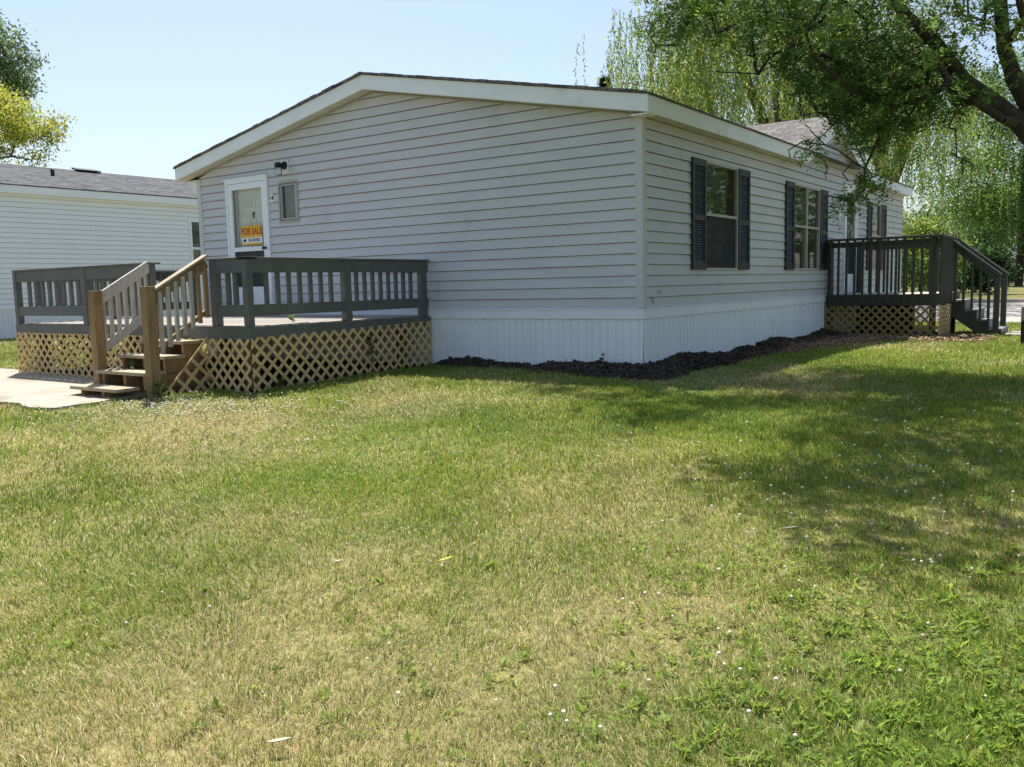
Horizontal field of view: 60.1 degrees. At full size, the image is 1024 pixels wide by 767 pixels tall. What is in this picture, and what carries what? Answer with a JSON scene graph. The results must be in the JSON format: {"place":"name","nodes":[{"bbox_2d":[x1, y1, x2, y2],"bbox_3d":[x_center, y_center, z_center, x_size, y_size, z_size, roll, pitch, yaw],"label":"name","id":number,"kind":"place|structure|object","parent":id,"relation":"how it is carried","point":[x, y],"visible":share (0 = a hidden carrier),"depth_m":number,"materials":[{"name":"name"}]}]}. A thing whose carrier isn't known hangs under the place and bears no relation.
{"place":"outdoors","nodes":[
{"label":"outdoors","id":0,"kind":"place"},
{"bbox_2d":[0,279,1023,766],"bbox_3d":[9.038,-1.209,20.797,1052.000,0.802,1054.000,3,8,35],"label":"lawn","id":1,"kind":"structure","parent":0,"point":[474,683],"depth_m":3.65,"materials":[{"name":"plant"}]},
{"bbox_2d":[0,9,54,109],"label":"broadleaf tree","id":2,"kind":"object","parent":1,"relation":"on","point":[11,73],"visible":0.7,"depth_m":52.76,"materials":[{"name":"green plant"}]},
{"bbox_2d":[0,76,78,166],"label":"locust tree","id":3,"kind":"object","parent":1,"relation":"on","point":[17,127],"visible":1,"depth_m":40.96,"materials":[{"name":"yellow plant"}]},
{"bbox_2d":[0,163,203,338],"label":"neighbour home","id":4,"kind":"object","parent":1,"relation":"on","point":[55,217],"visible":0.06,"depth_m":23.93,"materials":[{"name":"white plastic"}]},
{"bbox_2d":[188,219,201,276],"bbox_3d":[-9.366,-4.061,26.660,0.115,1.720,0.800,3,8,35],"label":"window","id":5,"kind":"structure","parent":4,"relation":"in","point":[195,251],"depth_m":26.51,"materials":[{"name":"clear glass"}]},
{"bbox_2d":[0,368,204,410],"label":"concrete pad","id":6,"kind":"object","parent":1,"relation":"on","point":[53,392],"visible":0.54,"depth_m":10.18,"materials":[{"name":"grey concrete"}]},
{"bbox_2d":[129,360,138,369],"bbox_3d":[-4.245,-0.049,9.973,0.177,0.436,0.231,-7,8,-39],"label":"weed clump","id":7,"kind":"object","parent":6,"relation":"on","point":[131,363],"visible":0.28,"depth_m":9.99,"materials":[{"name":"green plant"}]},
{"bbox_2d":[70,255,211,399],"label":"wooden stairs","id":8,"kind":"structure","parent":6,"relation":"on","point":[151,361],"depth_m":9.84,"materials":[{"name":"brown wood"}]},
{"bbox_2d":[149,380,169,399],"bbox_3d":[-3.720,0.093,9.363,0.214,0.275,0.198,-2,6,-3],"label":"weed clump","id":9,"kind":"object","parent":1,"relation":"on","point":[159,384],"visible":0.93,"depth_m":9.35,"materials":[{"name":"green plant"}]},
{"bbox_2d":[53,355,423,391],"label":"soil","id":10,"kind":"structure","parent":1,"relation":"on","point":[278,362],"depth_m":11.80,"materials":[{"name":"brown soil"}]},
{"bbox_2d":[11,257,432,391],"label":"wooden deck","id":11,"kind":"structure","parent":10,"relation":"on","point":[249,323],"depth_m":10.90,"materials":[{"name":"grey paint"}]},
{"bbox_2d":[289,314,295,321],"bbox_3d":[-2.606,-0.773,10.527,0.107,0.182,0.110,-5,7,-30],"label":"weed clump","id":12,"kind":"object","parent":11,"relation":"on","point":[291,318],"visible":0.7,"depth_m":10.51,"materials":[{"name":"green plant"}]},
{"bbox_2d":[272,373,285,387],"bbox_3d":[-2.610,-0.001,9.870,0.186,0.229,0.175,3,8,35],"label":"weed clump","id":13,"kind":"object","parent":1,"relation":"on","point":[281,382],"visible":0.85,"depth_m":9.86,"materials":[{"name":"green plant"}]},
{"bbox_2d":[266,737,291,742],"bbox_3d":[-0.682,1.046,2.596,0.075,0.012,0.016,-2,6,-6],"label":"wood chip","id":14,"kind":"object","parent":1,"relation":"on","point":[278,739],"visible":1,"depth_m":2.59,"materials":[{"name":"beige wood"}]},
{"bbox_2d":[366,335,377,372],"bbox_3d":[-1.760,-0.341,11.027,0.153,0.547,0.150,0,6,13],"label":"vine","id":15,"kind":"object","parent":1,"relation":"on","point":[370,344],"visible":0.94,"depth_m":11.01,"materials":[{"name":"green plant"}]},
{"bbox_2d":[7,387,1023,749],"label":"clover flowers","id":16,"kind":"object","parent":1,"relation":"on","point":[239,411],"visible":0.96,"depth_m":6.99,"materials":[{"name":"white plant"}]},
{"bbox_2d":[30,427,1023,766],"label":"weeds","id":17,"kind":"object","parent":1,"relation":"on","point":[882,715],"visible":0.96,"depth_m":2.84,"materials":[{"name":"green plant"}]},
{"bbox_2d":[173,72,913,364],"bbox_3d":[1.914,-2.829,17.747,8.689,4.223,13.661,3,8,35],"label":"mobile home","id":18,"kind":"object","parent":1,"relation":"on","point":[535,223],"visible":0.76,"depth_m":11.72,"materials":[{"name":"grey plastic"}]},
{"bbox_2d":[227,180,270,303],"bbox_3d":[-4.133,-2.184,14.040,0.920,1.970,0.237,3,8,35],"label":"storm door","id":19,"kind":"structure","parent":18,"relation":"in","point":[246,201],"depth_m":14.04,"materials":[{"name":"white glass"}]},
{"bbox_2d":[241,225,262,244],"bbox_3d":[-4.102,-2.338,13.954,0.496,0.295,0.008,3,8,35],"label":"for sale sign","id":20,"kind":"object","parent":18,"relation":"attached to","point":[251,235],"visible":1,"depth_m":13.95,"materials":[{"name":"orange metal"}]},
{"bbox_2d":[277,179,300,223],"bbox_3d":[-3.348,-2.757,13.441,0.440,0.625,0.150,3,8,35],"label":"window","id":21,"kind":"structure","parent":18,"relation":"in","point":[288,201],"depth_m":13.47,"materials":[{"name":"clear glass"}]},
{"bbox_2d":[707,160,738,269],"bbox_3d":[2.741,-2.231,11.939,0.212,1.405,1.140,3,8,35],"label":"window","id":22,"kind":"structure","parent":18,"relation":"in","point":[722,180],"depth_m":12.08,"materials":[{"name":"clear glass"}]},
{"bbox_2d":[794,183,820,269],"bbox_3d":[4.883,-2.612,14.938,0.212,1.395,1.430,3,8,35],"label":"window","id":23,"kind":"structure","parent":18,"relation":"in","point":[807,199],"depth_m":15.17,"materials":[{"name":"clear glass"}]},
{"bbox_2d":[846,187,856,289],"bbox_3d":[6.499,-2.772,17.112,0.237,1.980,0.800,3,8,35],"label":"storm door","id":24,"kind":"structure","parent":18,"relation":"in","point":[848,224],"depth_m":17.26,"materials":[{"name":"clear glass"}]},
{"bbox_2d":[872,204,881,269],"bbox_3d":[7.614,-3.101,18.763,0.212,1.390,0.840,3,8,35],"label":"window","id":25,"kind":"structure","parent":18,"relation":"in","point":[877,211],"depth_m":19.04,"materials":[{"name":"clear glass"}]},
{"bbox_2d":[598,74,611,87],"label":"conifer tree","id":26,"kind":"object","parent":1,"relation":"on","point":[602,80],"visible":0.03,"depth_m":43.71,"materials":[{"name":"green plant"}]},
{"bbox_2d":[433,327,1000,381],"bbox_3d":[3.740,-0.570,13.322,9.406,0.201,3.904,-6,8,-36],"label":"mulch bed","id":27,"kind":"object","parent":1,"relation":"on","point":[461,363],"visible":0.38,"depth_m":11.28,"materials":[{"name":"brown plant"}]},
{"bbox_2d":[573,0,1004,231],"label":"willow tree","id":28,"kind":"object","parent":1,"relation":"on","point":[699,84],"visible":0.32,"depth_m":28.13,"materials":[{"name":"green plant"}]},
{"bbox_2d":[628,0,1023,229],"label":"shade tree","id":29,"kind":"object","parent":1,"relation":"on","point":[839,75],"visible":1,"depth_m":9.27,"materials":[{"name":"green plant"}]},
{"bbox_2d":[725,23,978,217],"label":"willow tree","id":30,"kind":"object","parent":1,"relation":"on","point":[908,155],"visible":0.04,"depth_m":41.43,"materials":[{"name":"green plant"}]},
{"bbox_2d":[751,9,1021,237],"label":"willow tree","id":31,"kind":"object","parent":1,"relation":"on","point":[902,169],"visible":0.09,"depth_m":41.99,"materials":[{"name":"green plant"}]},
{"bbox_2d":[825,234,960,335],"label":"side deck","id":32,"kind":"structure","parent":1,"relation":"on","point":[883,311],"depth_m":15.42,"materials":[{"name":"paint"}]},
{"bbox_2d":[844,330,952,335],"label":"soil","id":33,"kind":"structure","parent":1,"relation":"on","point":[888,332],"depth_m":16.64,"materials":[{"name":"brown soil"}]},
{"bbox_2d":[901,207,943,291],"bbox_3d":[16.112,-5.223,36.768,3.820,4.251,4.426,-2,6,-6],"label":"shrub","id":34,"kind":"object","parent":1,"relation":"on","point":[904,218],"visible":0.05,"depth_m":36.20,"materials":[{"name":"green plant"}]},
{"bbox_2d":[901,207,979,291],"bbox_3d":[15.596,-4.914,33.840,4.032,3.615,3.897,3,8,35],"label":"shrub","id":35,"kind":"object","parent":1,"relation":"on","point":[917,229],"visible":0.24,"depth_m":33.41,"materials":[{"name":"green plant"}]},
{"bbox_2d":[905,142,1020,247],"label":"broadleaf tree","id":36,"kind":"object","parent":1,"relation":"on","point":[959,190],"visible":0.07,"depth_m":118.31,"materials":[{"name":"green plant"}]},
{"bbox_2d":[912,192,1015,285],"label":"broadleaf tree","id":37,"kind":"object","parent":1,"relation":"on","point":[989,239],"visible":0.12,"depth_m":76.47,"materials":[{"name":"green plant"}]},
{"bbox_2d":[908,38,1023,285],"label":"broadleaf tree","id":38,"kind":"object","parent":1,"relation":"on","point":[1017,223],"visible":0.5,"depth_m":64.61,"materials":[{"name":"green plant"}]},
{"bbox_2d":[938,261,993,292],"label":"shrub","id":39,"kind":"object","parent":1,"relation":"on","point":[959,286],"visible":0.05,"depth_m":45.55,"materials":[{"name":"green plant"}]},
{"bbox_2d":[950,240,1009,334],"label":"side stairs","id":40,"kind":"structure","parent":1,"relation":"on","point":[965,313],"depth_m":15.60,"materials":[{"name":"grey paint"}]},
{"bbox_2d":[958,237,1022,294],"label":"shrub","id":41,"kind":"object","parent":1,"relation":"on","point":[994,255],"visible":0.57,"depth_m":39.41,"materials":[{"name":"green plant"}]},
{"bbox_2d":[973,299,1023,302],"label":"kerb","id":42,"kind":"structure","parent":1,"relation":"on","point":[1008,300],"depth_m":27.81,"materials":[{"name":"concrete"}]},
{"bbox_2d":[1020,305,1023,343],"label":"black post","id":43,"kind":"object","parent":1,"relation":"on","point":[1022,327],"visible":0.84,"depth_m":13.18,"materials":[{"name":"metal"}]},
{"bbox_2d":[0,0,1023,245],"label":"sky","id":44,"kind":"structure","parent":0,"point":[151,86],"materials":[{"name":"blue"}]},
{"bbox_2d":[915,302,1023,322],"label":"road","id":45,"kind":"structure","parent":0,"point":[1013,311],"depth_m":24.95,"materials":[{"name":"grey asphalt"}]},
{"bbox_2d":[1006,331,1020,335],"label":"path","id":46,"kind":"structure","parent":0,"point":[1016,332],"depth_m":15.75,"materials":[{"name":"concrete"}]},
{"bbox_2d":[1008,246,1023,281],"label":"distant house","id":47,"kind":"structure","parent":0,"point":[1011,266],"depth_m":95.27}
]}

